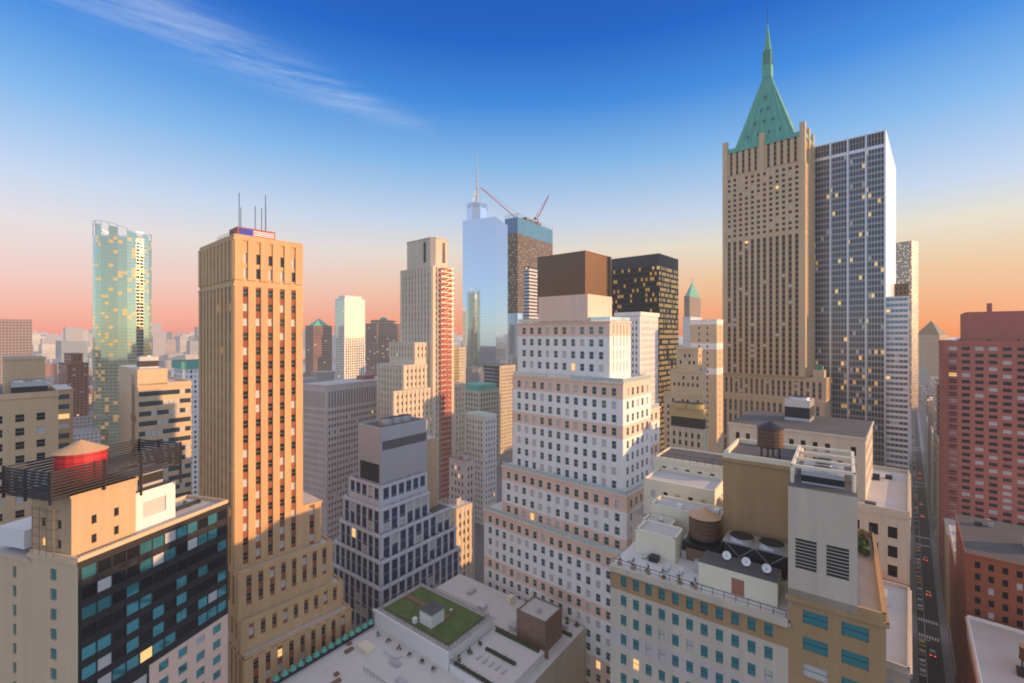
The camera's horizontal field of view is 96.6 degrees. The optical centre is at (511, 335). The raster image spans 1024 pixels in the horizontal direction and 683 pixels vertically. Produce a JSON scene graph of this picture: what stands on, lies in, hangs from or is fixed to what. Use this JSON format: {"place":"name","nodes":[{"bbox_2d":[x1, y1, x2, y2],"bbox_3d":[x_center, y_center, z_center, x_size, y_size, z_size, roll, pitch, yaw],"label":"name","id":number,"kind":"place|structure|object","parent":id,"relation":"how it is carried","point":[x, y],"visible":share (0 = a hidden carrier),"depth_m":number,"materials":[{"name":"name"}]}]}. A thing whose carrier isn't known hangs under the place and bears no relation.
{"place":"outdoors","nodes":[
{"label":"outdoors","id":0,"kind":"place"},
{"bbox_2d":[0,355,59,524],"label":"beige block","id":1,"kind":"structure","parent":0,"point":[29,394],"depth_m":128.32,"materials":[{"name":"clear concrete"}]},
{"bbox_2d":[0,438,229,682],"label":"block","id":2,"kind":"structure","parent":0,"point":[118,575],"depth_m":80.14,"materials":[{"name":"grey"}]},
{"bbox_2d":[119,355,191,497],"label":"office building","id":3,"kind":"structure","parent":0,"point":[154,401],"depth_m":178.48,"materials":[{"name":"beige"}]},
{"bbox_2d":[89,364,334,376],"bbox_3d":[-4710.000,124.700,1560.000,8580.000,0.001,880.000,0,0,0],"label":"river water","id":4,"kind":"structure","parent":0,"point":[333,366],"depth_m":1722.22,"materials":[{"name":"blue liquid"}]},
{"bbox_2d":[198,193,351,682],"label":"orange tower","id":5,"kind":"structure","parent":0,"point":[288,606],"depth_m":116.25,"materials":[{"name":"orange stone"}]},
{"bbox_2d":[271,574,584,682],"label":"low-rise building","id":6,"kind":"structure","parent":0,"point":[450,631],"depth_m":115.21,"materials":[{"name":"white concrete"}]},
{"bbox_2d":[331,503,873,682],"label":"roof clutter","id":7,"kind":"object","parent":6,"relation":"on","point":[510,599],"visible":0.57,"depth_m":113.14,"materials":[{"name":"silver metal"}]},
{"bbox_2d":[0,319,950,443],"bbox_3d":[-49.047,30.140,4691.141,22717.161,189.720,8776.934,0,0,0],"label":"distant city","id":8,"kind":"object","parent":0,"point":[15,337],"visible":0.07,"depth_m":885.93},
{"bbox_2d":[466,151,486,219],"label":"rooftop spire","id":9,"kind":"structure","parent":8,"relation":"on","point":[476,210],"depth_m":982.10,"materials":[{"name":"blue"}]},
{"bbox_2d":[0,0,1023,336],"label":"sky","id":10,"kind":"structure","parent":0,"point":[361,125],"materials":[{"name":"blue"}]},
{"bbox_2d":[108,337,959,640],"bbox_3d":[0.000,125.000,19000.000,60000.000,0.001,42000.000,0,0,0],"label":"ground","id":11,"kind":"structure","parent":0,"point":[506,457],"depth_m":301.81,"materials":[{"name":"grey asphalt"}]},
{"bbox_2d":[52,384,73,449],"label":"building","id":12,"kind":"structure","parent":11,"relation":"on","point":[65,417],"depth_m":177.96,"materials":[{"name":"beige"}]},
{"bbox_2d":[58,353,88,416],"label":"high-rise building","id":13,"kind":"structure","parent":11,"relation":"on","point":[73,370],"depth_m":478.63,"materials":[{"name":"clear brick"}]},
{"bbox_2d":[92,220,151,457],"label":"curved glass tower","id":14,"kind":"structure","parent":11,"relation":"on","point":[122,300],"depth_m":451.81,"materials":[{"name":"teal glass"}]},
{"bbox_2d":[171,359,198,495],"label":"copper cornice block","id":15,"kind":"structure","parent":11,"relation":"on","point":[187,369],"depth_m":335.26,"materials":[{"name":"white concrete"}]},
{"bbox_2d":[305,318,331,376],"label":"pyramid top tower","id":16,"kind":"structure","parent":11,"relation":"on","point":[318,344],"depth_m":1013.34,"materials":[{"name":"black"}]},
{"bbox_2d":[303,374,376,551],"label":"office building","id":17,"kind":"structure","parent":11,"relation":"on","point":[335,412],"depth_m":266.32,"materials":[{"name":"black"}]},
{"bbox_2d":[335,295,364,379],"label":"slim tower","id":18,"kind":"structure","parent":11,"relation":"on","point":[349,337],"depth_m":608.72,"materials":[{"name":"white"}]},
{"bbox_2d":[366,317,399,375],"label":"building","id":19,"kind":"structure","parent":11,"relation":"on","point":[382,333],"depth_m":1013.49,"materials":[{"name":"black"}]},
{"bbox_2d":[332,414,460,631],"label":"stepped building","id":20,"kind":"structure","parent":11,"relation":"on","point":[397,531],"depth_m":156.53,"materials":[{"name":"grey"}]},
{"bbox_2d":[377,237,465,504],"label":"skyscraper","id":21,"kind":"structure","parent":11,"relation":"on","point":[415,376],"depth_m":265.73,"materials":[{"name":"beige"}]},
{"bbox_2d":[449,347,514,579],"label":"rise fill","id":22,"kind":"object","parent":11,"relation":"on","point":[489,441],"visible":0.42,"depth_m":305.30,"materials":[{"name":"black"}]},
{"bbox_2d":[463,216,507,382],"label":"mirror glass tower","id":23,"kind":"structure","parent":11,"relation":"on","point":[485,291],"depth_m":689.36,"materials":[{"name":"blue glass"}]},
{"bbox_2d":[32,322,959,502],"bbox_3d":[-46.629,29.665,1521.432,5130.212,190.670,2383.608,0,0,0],"label":"distant towers","id":24,"kind":"structure","parent":11,"relation":"on","point":[59,349],"depth_m":2104.96,"materials":[{"name":"grey"}]},
{"bbox_2d":[481,188,552,371],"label":"tower under construction","id":25,"kind":"structure","parent":11,"relation":"on","point":[530,241],"depth_m":769.46,"materials":[{"name":"blue"}]},
{"bbox_2d":[524,266,537,322],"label":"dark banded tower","id":26,"kind":"structure","parent":11,"relation":"on","point":[530,292],"depth_m":523.70,"materials":[{"name":"white"}]},
{"bbox_2d":[483,294,660,682],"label":"high-rise building","id":27,"kind":"structure","parent":11,"relation":"on","point":[575,472],"depth_m":133.34,"materials":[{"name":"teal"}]},
{"bbox_2d":[537,250,611,314],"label":"building top","id":28,"kind":"object","parent":27,"relation":"on","point":[579,272],"visible":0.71,"depth_m":302.06,"materials":[{"name":"brown"}]},
{"bbox_2d":[614,312,659,404],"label":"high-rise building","id":29,"kind":"structure","parent":11,"relation":"on","point":[644,342],"depth_m":270.84,"materials":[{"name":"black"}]},
{"bbox_2d":[611,253,677,451],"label":"black slab tower","id":30,"kind":"structure","parent":11,"relation":"on","point":[645,283],"depth_m":332.74,"materials":[{"name":"black"}]},
{"bbox_2d":[632,447,722,542],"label":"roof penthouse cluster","id":31,"kind":"object","parent":11,"relation":"on","point":[691,475],"visible":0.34,"depth_m":96.65,"materials":[{"name":"stone"}]},
{"bbox_2d":[663,347,706,449],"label":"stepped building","id":32,"kind":"structure","parent":11,"relation":"on","point":[688,378],"depth_m":240.23,"materials":[{"name":"beige"}]},
{"bbox_2d":[669,401,707,451],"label":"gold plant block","id":33,"kind":"structure","parent":11,"relation":"on","point":[688,429],"depth_m":209.49,"materials":[{"name":"stone"}]},
{"bbox_2d":[683,278,701,346],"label":"gothic tower","id":34,"kind":"structure","parent":11,"relation":"on","point":[692,304],"depth_m":909.00,"materials":[{"name":"beige"}]},
{"bbox_2d":[689,319,723,453],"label":"beige slab","id":35,"kind":"structure","parent":11,"relation":"on","point":[706,336],"depth_m":278.18,"materials":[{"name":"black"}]},
{"bbox_2d":[608,421,889,682],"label":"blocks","id":36,"kind":"structure","parent":11,"relation":"on","point":[730,611],"depth_m":63.67,"materials":[{"name":"beige concrete"}]},
{"bbox_2d":[727,283,912,682],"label":"street row","id":37,"kind":"object","parent":11,"relation":"on","point":[884,502],"visible":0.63,"depth_m":114.88,"materials":[{"name":"concrete"}]},
{"bbox_2d":[811,129,895,466],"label":"skyscraper","id":38,"kind":"structure","parent":11,"relation":"on","point":[855,230],"depth_m":305.84,"materials":[{"name":"silver metal"}]},
{"bbox_2d":[896,240,917,410],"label":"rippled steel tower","id":39,"kind":"structure","parent":11,"relation":"on","point":[906,261],"depth_m":755.47,"materials":[{"name":"silver"}]},
{"bbox_2d":[918,318,947,386],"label":"tower","id":40,"kind":"structure","parent":11,"relation":"on","point":[931,333],"depth_m":914.69,"materials":[{"name":"beige"}]},
{"bbox_2d":[924,378,1023,682],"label":"street row","id":41,"kind":"object","parent":11,"relation":"on","point":[984,583],"visible":0.52,"depth_m":131.88,"materials":[{"name":"red brick"}]},
{"bbox_2d":[938,303,1023,600],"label":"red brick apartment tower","id":42,"kind":"structure","parent":11,"relation":"on","point":[981,417],"depth_m":207.47,"materials":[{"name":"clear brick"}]},
{"bbox_2d":[722,0,830,451],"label":"green pyramid tower","id":43,"kind":"structure","parent":0,"point":[768,179],"depth_m":309.85,"materials":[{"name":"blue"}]},
{"bbox_2d":[909,408,954,682],"bbox_3d":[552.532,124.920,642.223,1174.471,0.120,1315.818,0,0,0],"label":"street","id":44,"kind":"structure","parent":0,"point":[929,625],"depth_m":226.12,"materials":[{"name":"grey asphalt"}]},
{"bbox_2d":[911,418,935,677],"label":"cars","id":45,"kind":"object","parent":44,"relation":"on","point":[922,662],"visible":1,"depth_m":233.01,"materials":[{"name":"grey"}]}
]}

